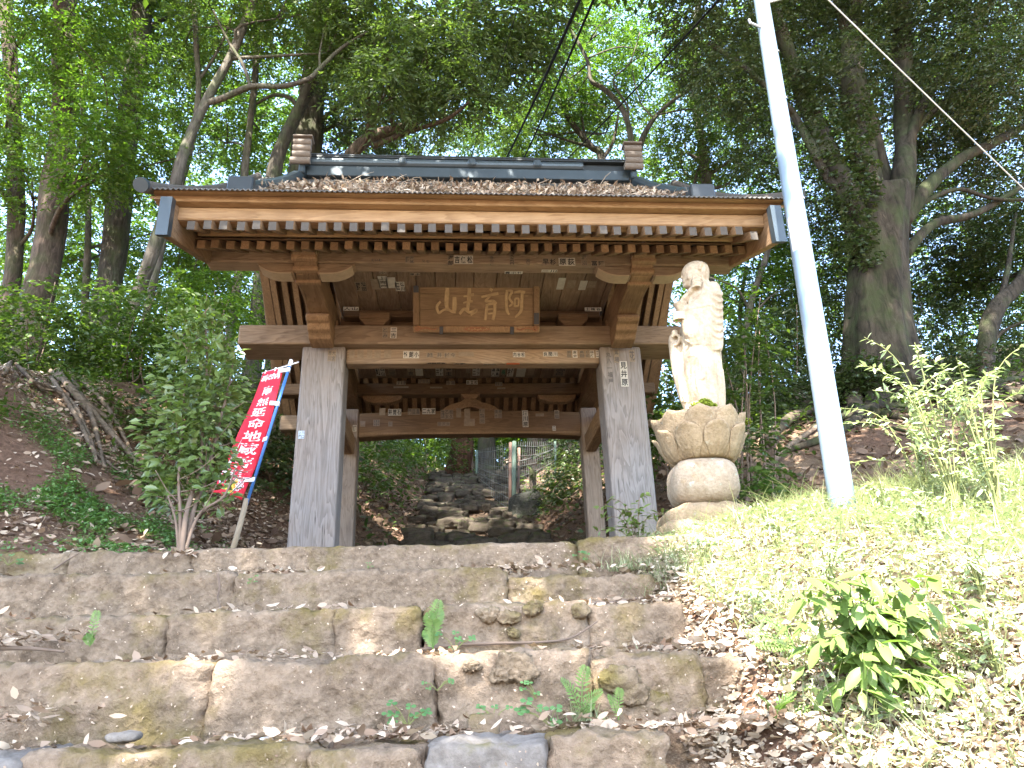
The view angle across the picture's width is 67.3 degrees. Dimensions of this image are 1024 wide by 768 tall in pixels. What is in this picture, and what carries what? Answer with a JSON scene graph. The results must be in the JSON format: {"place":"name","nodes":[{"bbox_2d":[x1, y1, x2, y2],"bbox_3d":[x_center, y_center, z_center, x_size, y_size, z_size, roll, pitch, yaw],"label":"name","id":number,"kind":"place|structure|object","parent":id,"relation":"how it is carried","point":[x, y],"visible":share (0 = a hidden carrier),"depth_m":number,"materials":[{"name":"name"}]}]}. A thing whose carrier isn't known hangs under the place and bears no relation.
{"place":"outdoors","nodes":[
{"label":"outdoors","id":0,"kind":"place"},
{"bbox_2d":[471,0,520,155],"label":"overhead cable","id":1,"kind":"object","parent":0,"point":[501,62],"visible":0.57,"depth_m":14.00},
{"bbox_2d":[0,343,1023,767],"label":"ground","id":2,"kind":"structure","parent":0,"point":[876,441],"depth_m":6.28,"materials":[{"name":"brown soil"}]},
{"bbox_2d":[0,0,97,350],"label":"tree","id":3,"kind":"object","parent":2,"relation":"on","point":[14,173],"visible":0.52,"depth_m":17.02,"materials":[{"name":"green plant"}]},
{"bbox_2d":[4,356,141,472],"bbox_3d":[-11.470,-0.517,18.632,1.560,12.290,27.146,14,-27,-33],"label":"bank roots","id":4,"kind":"object","parent":2,"relation":"on","point":[95,413],"visible":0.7,"depth_m":7.73,"materials":[{"name":"brown wood"}]},
{"bbox_2d":[0,56,221,349],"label":"thin tree","id":5,"kind":"object","parent":2,"relation":"on","point":[84,262],"visible":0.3,"depth_m":18.94,"materials":[{"name":"grey plant"}]},
{"bbox_2d":[0,265,228,390],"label":"bank shrub","id":6,"kind":"object","parent":2,"relation":"on","point":[74,343],"visible":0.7,"depth_m":10.31,"materials":[{"name":"green plant"}]},
{"bbox_2d":[0,363,228,554],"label":"ground cover","id":7,"kind":"object","parent":2,"relation":"on","point":[91,503],"visible":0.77,"depth_m":5.48,"materials":[{"name":"green plant"}]},
{"bbox_2d":[0,351,274,508],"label":"bank ferns","id":8,"kind":"object","parent":2,"relation":"on","point":[75,377],"visible":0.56,"depth_m":8.40,"materials":[{"name":"green plant"}]},
{"bbox_2d":[41,0,243,370],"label":"tree","id":9,"kind":"object","parent":2,"relation":"on","point":[114,247],"visible":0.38,"depth_m":18.34,"materials":[{"name":"green plant"}]},
{"bbox_2d":[0,363,289,552],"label":"fallen leaves","id":10,"kind":"object","parent":2,"relation":"on","point":[96,542],"visible":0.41,"depth_m":6.72,"materials":[{"name":"brown plant"}]},
{"bbox_2d":[64,252,270,409],"bbox_3d":[-5.115,-0.955,12.739,3.028,4.676,5.788,0,-23,-4],"label":"bank shrub","id":11,"kind":"object","parent":2,"relation":"on","point":[243,313],"visible":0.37,"depth_m":12.37,"materials":[{"name":"green plant"}]},
{"bbox_2d":[124,295,254,550],"bbox_3d":[-2.064,0.274,5.021,0.850,1.941,0.604,0,-23,-4],"label":"camellia bush","id":12,"kind":"object","parent":2,"relation":"on","point":[201,481],"visible":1,"depth_m":4.96,"materials":[{"name":"green plant"}]},
{"bbox_2d":[140,241,252,335],"bbox_3d":[-6.550,-1.816,16.803,3.350,4.906,2.870,0,-23,-4],"label":"sapling","id":13,"kind":"object","parent":2,"relation":"on","point":[188,263],"visible":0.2,"depth_m":16.71,"materials":[{"name":"green plant"}]},
{"bbox_2d":[112,371,294,516],"bbox_3d":[-3.492,0.749,9.869,2.890,2.357,3.558,0,-23,-4],"label":"bank shrub","id":14,"kind":"object","parent":2,"relation":"on","point":[277,450],"visible":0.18,"depth_m":9.16,"materials":[{"name":"green plant"}]},
{"bbox_2d":[124,0,284,377],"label":"leaning tree","id":15,"kind":"object","parent":2,"relation":"on","point":[199,77],"visible":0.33,"depth_m":18.77,"materials":[{"name":"green plant"}]},
{"bbox_2d":[0,0,448,363],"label":"tree","id":16,"kind":"object","parent":2,"relation":"on","point":[57,184],"visible":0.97,"depth_m":15.40,"materials":[{"name":"green plant"}]},
{"bbox_2d":[168,42,297,388],"bbox_3d":[-6.800,-4.635,19.118,3.762,12.470,3.334,20,-31,-41],"label":"slender tree","id":17,"kind":"object","parent":2,"relation":"on","point":[249,143],"visible":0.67,"depth_m":19.27,"materials":[{"name":"green plant"}]},
{"bbox_2d":[110,0,394,377],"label":"leaning tree","id":18,"kind":"object","parent":2,"relation":"on","point":[251,10],"visible":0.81,"depth_m":16.03,"materials":[{"name":"green plant"}]},
{"bbox_2d":[211,359,298,547],"bbox_3d":[-1.967,0.565,5.765,0.657,1.614,0.143,-6,-23,10],"label":"prayer banner","id":19,"kind":"object","parent":2,"relation":"on","point":[253,435],"visible":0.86,"depth_m":5.83,"materials":[{"name":"red fabric"}]},
{"bbox_2d":[228,0,402,399],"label":"curved tree","id":20,"kind":"object","parent":2,"relation":"on","point":[281,147],"visible":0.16,"depth_m":16.85,"materials":[{"name":"green plant"}]},
{"bbox_2d":[264,20,474,370],"bbox_3d":[-3.421,-5.034,19.036,5.092,13.166,4.298,0,-23,-4],"label":"broad tree","id":21,"kind":"object","parent":2,"relation":"on","point":[313,123],"visible":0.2,"depth_m":19.12,"materials":[{"name":"green plant"}]},
{"bbox_2d":[0,533,753,767],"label":"stone stairway","id":22,"kind":"object","parent":2,"relation":"on","point":[214,706],"visible":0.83,"depth_m":2.81,"materials":[{"name":"brown stone"}]},
{"bbox_2d":[0,554,23,564],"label":"clover","id":23,"kind":"object","parent":22,"relation":"on","point":[19,561],"visible":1,"depth_m":4.05,"materials":[{"name":"green plant"}]},
{"bbox_2d":[0,645,64,652],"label":"twig","id":24,"kind":"object","parent":22,"relation":"on","point":[4,648],"visible":1,"depth_m":2.93,"materials":[{"name":"brown wood"}]},
{"bbox_2d":[53,549,85,569],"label":"twig","id":25,"kind":"object","parent":22,"relation":"on","point":[56,567],"visible":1,"depth_m":4.07,"materials":[{"name":"brown wood"}]},
{"bbox_2d":[82,610,100,646],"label":"fern","id":26,"kind":"object","parent":22,"relation":"on","point":[90,637],"visible":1,"depth_m":2.96,"materials":[{"name":"green plant"}]},
{"bbox_2d":[105,730,142,743],"bbox_3d":[-1.187,1.079,2.352,0.103,0.038,0.072,0,-23,-4],"label":"loose stone","id":27,"kind":"object","parent":22,"relation":"on","point":[127,736],"visible":1,"depth_m":2.33,"materials":[{"name":"grey stone"}]},
{"bbox_2d":[216,573,220,606],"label":"twig","id":28,"kind":"object","parent":22,"relation":"on","point":[218,578],"visible":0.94,"depth_m":3.65,"materials":[{"name":"brown wood"}]},
{"bbox_2d":[3,544,741,767],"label":"leaf crumbs","id":29,"kind":"object","parent":22,"relation":"on","point":[491,698],"visible":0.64,"depth_m":3.11,"materials":[{"name":"plant"}]},
{"bbox_2d":[381,699,431,724],"bbox_3d":[-0.353,1.104,2.583,0.170,0.087,0.041,3,-23,-12],"label":"clover","id":30,"kind":"object","parent":22,"relation":"on","point":[391,713],"visible":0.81,"depth_m":2.58,"materials":[{"name":"green plant"}]},
{"bbox_2d":[0,545,821,749],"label":"fallen leaves","id":31,"kind":"object","parent":22,"relation":"on","point":[437,730],"visible":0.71,"depth_m":2.48,"materials":[{"name":"brown plant"}]},
{"bbox_2d":[421,599,444,649],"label":"fern","id":32,"kind":"object","parent":22,"relation":"on","point":[431,630],"visible":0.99,"depth_m":3.13,"materials":[{"name":"green plant"}]},
{"bbox_2d":[421,678,453,690],"bbox_3d":[-0.253,1.026,2.627,0.113,0.042,0.028,0,-23,-4],"label":"clover","id":33,"kind":"object","parent":22,"relation":"on","point":[443,683],"visible":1,"depth_m":2.63,"materials":[{"name":"green plant"}]},
{"bbox_2d":[435,630,475,649],"bbox_3d":[-0.230,1.039,3.125,0.168,0.078,0.047,0,-23,-4],"label":"clover","id":34,"kind":"object","parent":22,"relation":"on","point":[470,638],"visible":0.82,"depth_m":3.13,"materials":[{"name":"green plant"}]},
{"bbox_2d":[466,712,499,733],"bbox_3d":[-0.092,1.118,2.480,0.111,0.109,0.072,0,-23,-4],"label":"loose stone","id":35,"kind":"object","parent":22,"relation":"on","point":[475,719],"visible":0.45,"depth_m":2.46,"materials":[{"name":"beige stone"}]},
{"bbox_2d":[476,704,512,714],"bbox_3d":[-0.057,1.067,2.493,0.121,0.059,0.032,0,-23,-4],"label":"clover","id":36,"kind":"object","parent":22,"relation":"on","point":[492,706],"visible":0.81,"depth_m":2.50,"materials":[{"name":"green plant"}]},
{"bbox_2d":[421,621,597,650],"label":"twig","id":37,"kind":"object","parent":22,"relation":"on","point":[484,643],"visible":0.94,"depth_m":3.18,"materials":[{"name":"brown wood"}]},
{"bbox_2d":[519,680,539,698],"bbox_3d":[0.061,1.049,2.640,0.072,0.061,0.024,0,-23,-4],"label":"clover","id":38,"kind":"object","parent":22,"relation":"on","point":[533,692],"visible":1,"depth_m":2.64,"materials":[{"name":"green plant"}]},
{"bbox_2d":[514,697,562,725],"bbox_3d":[0.085,1.065,2.501,0.158,0.088,0.062,0,-23,-4],"label":"clover","id":39,"kind":"object","parent":22,"relation":"on","point":[539,709],"visible":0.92,"depth_m":2.50,"materials":[{"name":"green plant"}]},
{"bbox_2d":[462,599,671,715],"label":"rocks","id":40,"kind":"object","parent":22,"relation":"on","point":[513,667],"visible":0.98,"depth_m":2.70,"materials":[{"name":"stone"}]},
{"bbox_2d":[549,695,610,721],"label":"grass tuft","id":41,"kind":"object","parent":22,"relation":"on","point":[574,717],"visible":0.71,"depth_m":2.57,"materials":[{"name":"green plant"}]},
{"bbox_2d":[572,551,589,560],"bbox_3d":[0.383,0.949,4.253,0.100,0.060,0.035,-5,-23,6],"label":"clover","id":42,"kind":"object","parent":22,"relation":"on","point":[582,552],"visible":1,"depth_m":4.25,"materials":[{"name":"green plant"}]},
{"bbox_2d":[561,664,602,717],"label":"fern","id":43,"kind":"object","parent":22,"relation":"on","point":[580,671],"visible":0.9,"depth_m":2.61,"materials":[{"name":"green plant"}]},
{"bbox_2d":[564,595,687,603],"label":"twig","id":44,"kind":"object","parent":22,"relation":"on","point":[643,597],"visible":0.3,"depth_m":3.57,"materials":[{"name":"brown wood"}]},
{"bbox_2d":[0,430,794,550],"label":"fallen leaves","id":45,"kind":"object","parent":2,"relation":"on","point":[215,537],"visible":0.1,"depth_m":9.09,"materials":[{"name":"brown plant"}]},
{"bbox_2d":[358,438,479,504],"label":"path shrub","id":46,"kind":"object","parent":2,"relation":"on","point":[408,453],"visible":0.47,"depth_m":15.86,"materials":[{"name":"green plant"}]},
{"bbox_2d":[282,0,591,153],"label":"overhanging tree","id":47,"kind":"object","parent":2,"relation":"on","point":[528,45],"visible":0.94,"depth_m":15.98,"materials":[{"name":"green plant"}]},
{"bbox_2d":[445,437,473,475],"bbox_3d":[-1.372,1.825,19.592,0.783,1.890,0.807,0,-23,-4],"label":"trunk","id":48,"kind":"object","parent":2,"relation":"on","point":[468,456],"visible":0.3,"depth_m":19.33,"materials":[{"name":"brown plant"}]},
{"bbox_2d":[133,134,805,546],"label":"temple gate","id":49,"kind":"structure","parent":2,"relation":"on","point":[337,252],"depth_m":7.27,"materials":[{"name":"brown wood"}]},
{"bbox_2d":[413,272,539,334],"bbox_3d":[-0.341,-0.776,7.415,1.220,0.566,0.310,0,-23,-4],"label":"name plaque","id":50,"kind":"object","parent":49,"relation":"attached to","point":[440,310],"visible":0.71,"depth_m":7.42,"materials":[{"name":"brown wood"}]},
{"bbox_2d":[412,437,526,471],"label":"path shrub","id":51,"kind":"object","parent":2,"relation":"on","point":[500,446],"visible":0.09,"depth_m":24.02,"materials":[{"name":"green plant"}]},
{"bbox_2d":[399,465,553,545],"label":"stone path","id":52,"kind":"structure","parent":2,"relation":"on","point":[453,523],"depth_m":12.62,"materials":[{"name":"grey stone"}]},
{"bbox_2d":[446,437,526,469],"bbox_3d":[-0.901,1.098,23.581,4.002,4.993,4.457,0,-23,-4],"label":"tree","id":53,"kind":"object","parent":2,"relation":"on","point":[486,443],"visible":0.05,"depth_m":21.07,"materials":[{"name":"brown plant"}]},
{"bbox_2d":[473,439,511,468],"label":"tree","id":54,"kind":"object","parent":2,"relation":"on","point":[474,455],"visible":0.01,"depth_m":24.72,"materials":[{"name":"green plant"}]},
{"bbox_2d":[0,337,1023,545],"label":"undergrowth","id":55,"kind":"object","parent":2,"relation":"on","point":[999,363],"visible":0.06,"depth_m":11.49,"materials":[{"name":"green plant"}]},
{"bbox_2d":[0,0,1023,469],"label":"trees","id":56,"kind":"object","parent":2,"relation":"on","point":[582,156],"depth_m":30.07,"materials":[{"name":"green plant"}]},
{"bbox_2d":[471,441,556,508],"bbox_3d":[0.044,2.097,16.370,1.188,3.193,6.101,2,-23,-9],"label":"wire fence","id":57,"kind":"object","parent":2,"relation":"on","point":[511,487],"visible":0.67,"depth_m":14.07,"materials":[{"name":"grey metal"}]},
{"bbox_2d":[507,447,556,462],"bbox_3d":[0.533,1.256,14.056,0.400,0.648,1.468,-21,-29,38],"label":"slack wire","id":58,"kind":"object","parent":57,"relation":"attached to","point":[534,456],"visible":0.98,"depth_m":13.56,"materials":[{"name":"grey metal"}]},
{"bbox_2d":[504,438,547,454],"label":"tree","id":59,"kind":"object","parent":2,"relation":"on","point":[534,441],"visible":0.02,"depth_m":19.61,"materials":[{"name":"plant"}]},
{"bbox_2d":[508,469,545,517],"bbox_3d":[0.274,1.982,13.127,0.709,1.102,0.673,0,-23,-4],"label":"stone marker","id":60,"kind":"object","parent":2,"relation":"on","point":[521,504],"visible":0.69,"depth_m":12.84,"materials":[{"name":"grey stone"}]},
{"bbox_2d":[448,56,661,158],"bbox_3d":[0.986,-3.955,21.413,7.576,12.309,3.920,0,-23,-4],"label":"spreading tree","id":61,"kind":"object","parent":2,"relation":"on","point":[582,135],"visible":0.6,"depth_m":22.52,"materials":[{"name":"green plant"}]},
{"bbox_2d":[528,438,603,516],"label":"path shrub","id":62,"kind":"object","parent":2,"relation":"on","point":[559,479],"visible":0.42,"depth_m":12.96,"materials":[{"name":"green plant"}]},
{"bbox_2d":[522,0,708,435],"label":"forked tree","id":63,"kind":"object","parent":2,"relation":"on","point":[632,50],"visible":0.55,"depth_m":21.80,"materials":[{"name":"green plant"}]},
{"bbox_2d":[607,687,624,719],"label":"fern","id":64,"kind":"object","parent":2,"relation":"on","point":[622,691],"visible":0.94,"depth_m":2.63,"materials":[{"name":"green plant"}]},
{"bbox_2d":[593,492,666,536],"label":"shrub","id":65,"kind":"object","parent":2,"relation":"on","point":[634,521],"visible":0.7,"depth_m":5.21,"materials":[{"name":"green plant"}]},
{"bbox_2d":[587,538,696,571],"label":"grass tuft","id":66,"kind":"object","parent":2,"relation":"on","point":[624,561],"visible":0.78,"depth_m":4.19,"materials":[{"name":"green plant"}]},
{"bbox_2d":[618,546,708,595],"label":"grass tuft","id":67,"kind":"object","parent":2,"relation":"on","point":[662,570],"visible":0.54,"depth_m":3.90,"materials":[{"name":"green plant"}]},
{"bbox_2d":[651,261,752,535],"bbox_3d":[1.344,0.110,5.737,0.830,2.352,0.744,0,-23,-4],"label":"stone monk statue","id":68,"kind":"object","parent":2,"relation":"on","point":[701,436],"visible":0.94,"depth_m":5.44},
{"bbox_2d":[691,535,724,565],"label":"bank weed","id":69,"kind":"object","parent":2,"relation":"on","point":[702,542],"visible":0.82,"depth_m":3.91,"materials":[{"name":"green plant"}]},
{"bbox_2d":[633,9,802,387],"bbox_3d":[5.880,-5.420,20.215,5.135,13.593,4.046,0,-23,-4],"label":"dense tree","id":70,"kind":"object","parent":2,"relation":"on","point":[702,172],"visible":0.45,"depth_m":20.54,"materials":[{"name":"green plant"}]},
{"bbox_2d":[645,284,815,512],"bbox_3d":[2.294,0.286,10.214,2.450,4.704,6.218,-2,-23,1],"label":"side shrub","id":71,"kind":"object","parent":2,"relation":"on","point":[755,481],"visible":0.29,"depth_m":8.79,"materials":[{"name":"green plant"}]},
{"bbox_2d":[457,0,1023,452],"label":"old tree","id":72,"kind":"object","parent":2,"relation":"on","point":[875,202],"visible":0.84,"depth_m":14.85,"materials":[{"name":"green plant"}]},
{"bbox_2d":[737,584,780,625],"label":"bank weed","id":73,"kind":"object","parent":2,"relation":"on","point":[756,606],"visible":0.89,"depth_m":2.98,"materials":[{"name":"green plant"}]},
{"bbox_2d":[685,181,846,405],"bbox_3d":[5.806,-1.554,16.253,4.656,6.684,3.125,0,-23,-4],"label":"understorey tree","id":74,"kind":"object","parent":2,"relation":"on","point":[763,264],"visible":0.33,"depth_m":15.95,"materials":[{"name":"green plant"}]},
{"bbox_2d":[742,614,795,652],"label":"fern","id":75,"kind":"object","parent":2,"relation":"on","point":[776,626],"visible":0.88,"depth_m":2.72,"materials":[{"name":"green plant"}]},
{"bbox_2d":[745,505,800,544],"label":"bank weed","id":76,"kind":"object","parent":2,"relation":"on","point":[772,528],"visible":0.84,"depth_m":3.88,"materials":[{"name":"green plant"}]},
{"bbox_2d":[755,691,811,719],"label":"fern","id":77,"kind":"object","parent":2,"relation":"on","point":[784,703],"visible":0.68,"depth_m":2.48,"materials":[{"name":"green plant"}]},
{"bbox_2d":[722,267,845,405],"bbox_3d":[5.779,-0.885,16.457,4.353,3.805,2.676,4,-23,-15],"label":"understorey tree","id":78,"kind":"object","parent":2,"relation":"on","point":[828,291],"visible":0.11,"depth_m":16.32,"materials":[{"name":"green plant"}]},
{"bbox_2d":[759,407,814,448],"bbox_3d":[3.967,0.594,10.912,1.878,1.030,0.184,19,-30,-40],"label":"fallen log","id":79,"kind":"object","parent":2,"relation":"on","point":[782,426],"visible":0.58,"depth_m":10.70,"materials":[{"name":"brown wood"}]},
{"bbox_2d":[757,424,816,472],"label":"fallen branch","id":80,"kind":"object","parent":2,"relation":"on","point":[808,432],"visible":0.43,"depth_m":10.04,"materials":[{"name":"brown wood"}]},
{"bbox_2d":[722,269,854,431],"bbox_3d":[4.797,-0.271,13.296,4.877,4.254,2.561,13,-27,-32],"label":"side shrub","id":81,"kind":"object","parent":2,"relation":"on","point":[800,386],"visible":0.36,"depth_m":13.05,"materials":[{"name":"green plant"}]},
{"bbox_2d":[731,484,860,523],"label":"grass tuft","id":82,"kind":"object","parent":2,"relation":"on","point":[780,509],"visible":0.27,"depth_m":4.46,"materials":[{"name":"plant"}]},
{"bbox_2d":[576,444,1023,767],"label":"grass","id":83,"kind":"structure","parent":2,"relation":"on","point":[917,535],"depth_m":3.25,"materials":[{"name":"green plant"}]},
{"bbox_2d":[748,0,856,516],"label":"steel pole","id":84,"kind":"object","parent":2,"relation":"on","point":[833,449],"visible":0.9,"depth_m":4.95,"materials":[{"name":"white metal"}]},
{"bbox_2d":[828,0,1023,189],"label":"stay wire","id":85,"kind":"object","parent":84,"relation":"attached to","point":[887,57],"visible":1,"depth_m":7.46,"materials":[{"name":"silver metal"}]},
{"bbox_2d":[595,476,1023,767],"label":"fallen leaves","id":86,"kind":"object","parent":2,"relation":"on","point":[802,759],"visible":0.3,"depth_m":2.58,"materials":[{"name":"beige plant"}]},
{"bbox_2d":[813,543,858,598],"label":"bank weed","id":87,"kind":"object","parent":2,"relation":"on","point":[831,559],"visible":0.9,"depth_m":3.11,"materials":[{"name":"green plant"}]},
{"bbox_2d":[650,476,1023,738],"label":"dead twigs","id":88,"kind":"object","parent":2,"relation":"on","point":[683,647],"visible":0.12,"depth_m":3.16,"materials":[{"name":"brown wood"}]},
{"bbox_2d":[739,378,1023,497],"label":"fallen leaves","id":89,"kind":"object","parent":2,"relation":"on","point":[863,450],"visible":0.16,"depth_m":9.27,"materials":[{"name":"brown plant"}]},
{"bbox_2d":[776,570,990,720],"bbox_3d":[1.184,0.837,2.453,0.597,0.451,0.442,0,-23,-4],"label":"broad leaved plant","id":90,"kind":"object","parent":2,"relation":"on","point":[864,630],"visible":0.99,"depth_m":2.42,"materials":[{"name":"green plant"}]},
{"bbox_2d":[860,481,918,516],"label":"bank weed","id":91,"kind":"object","parent":2,"relation":"on","point":[873,488],"visible":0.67,"depth_m":4.05,"materials":[{"name":"green plant"}]},
{"bbox_2d":[840,372,969,490],"bbox_3d":[2.328,0.336,4.596,0.698,0.751,0.455,0,-23,-4],"label":"tall weed","id":92,"kind":"object","parent":2,"relation":"on","point":[916,430],"visible":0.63,"depth_m":4.58,"materials":[{"name":"green plant"}]},
{"bbox_2d":[842,464,999,504],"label":"grass tuft","id":93,"kind":"object","parent":2,"relation":"on","point":[899,483],"visible":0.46,"depth_m":4.44,"materials":[{"name":"green plant"}]},
{"bbox_2d":[856,333,1003,511],"bbox_3d":[2.326,0.226,4.292,0.790,1.056,0.374,0,-23,-4],"label":"tall weed","id":94,"kind":"object","parent":2,"relation":"on","point":[933,445],"visible":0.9,"depth_m":4.25,"materials":[{"name":"green plant"}]},
{"bbox_2d":[901,490,961,539],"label":"bank weed","id":95,"kind":"object","parent":2,"relation":"on","point":[918,508],"visible":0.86,"depth_m":3.46,"materials":[{"name":"green plant"}]},
{"bbox_2d":[921,525,1010,602],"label":"bank weed","id":96,"kind":"object","parent":2,"relation":"on","point":[978,578],"visible":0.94,"depth_m":2.73,"materials":[{"name":"green plant"}]},
{"bbox_2d":[909,344,1023,512],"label":"tall weed","id":97,"kind":"object","parent":2,"relation":"on","point":[985,462],"visible":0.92,"depth_m":4.14,"materials":[{"name":"green plant"}]},
{"bbox_2d":[911,212,1023,378],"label":"leaning tree","id":98,"kind":"object","parent":2,"relation":"on","point":[997,306],"visible":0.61,"depth_m":15.96,"materials":[{"name":"green plant"}]},
{"bbox_2d":[911,255,1023,378],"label":"side shrub","id":99,"kind":"object","parent":2,"relation":"on","point":[959,338],"visible":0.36,"depth_m":15.12,"materials":[{"name":"green plant"}]},
{"bbox_2d":[950,601,1023,687],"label":"bank weed","id":100,"kind":"object","parent":2,"relation":"on","point":[987,635],"visible":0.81,"depth_m":2.40,"materials":[{"name":"green plant"}]},
{"bbox_2d":[0,0,1023,465],"label":"sky","id":101,"kind":"structure","parent":0,"point":[295,91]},
{"bbox_2d":[506,0,580,156],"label":"overhead cable","id":102,"kind":"object","parent":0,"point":[556,51],"visible":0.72,"depth_m":11.37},
{"bbox_2d":[524,0,594,156],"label":"overhead cable","id":103,"kind":"object","parent":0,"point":[576,39],"visible":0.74,"depth_m":12.56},
{"bbox_2d":[568,0,719,157],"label":"overhead cable","id":104,"kind":"object","parent":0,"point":[682,39],"visible":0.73,"depth_m":11.69,"materials":[{"name":"black rubber"}]}
]}

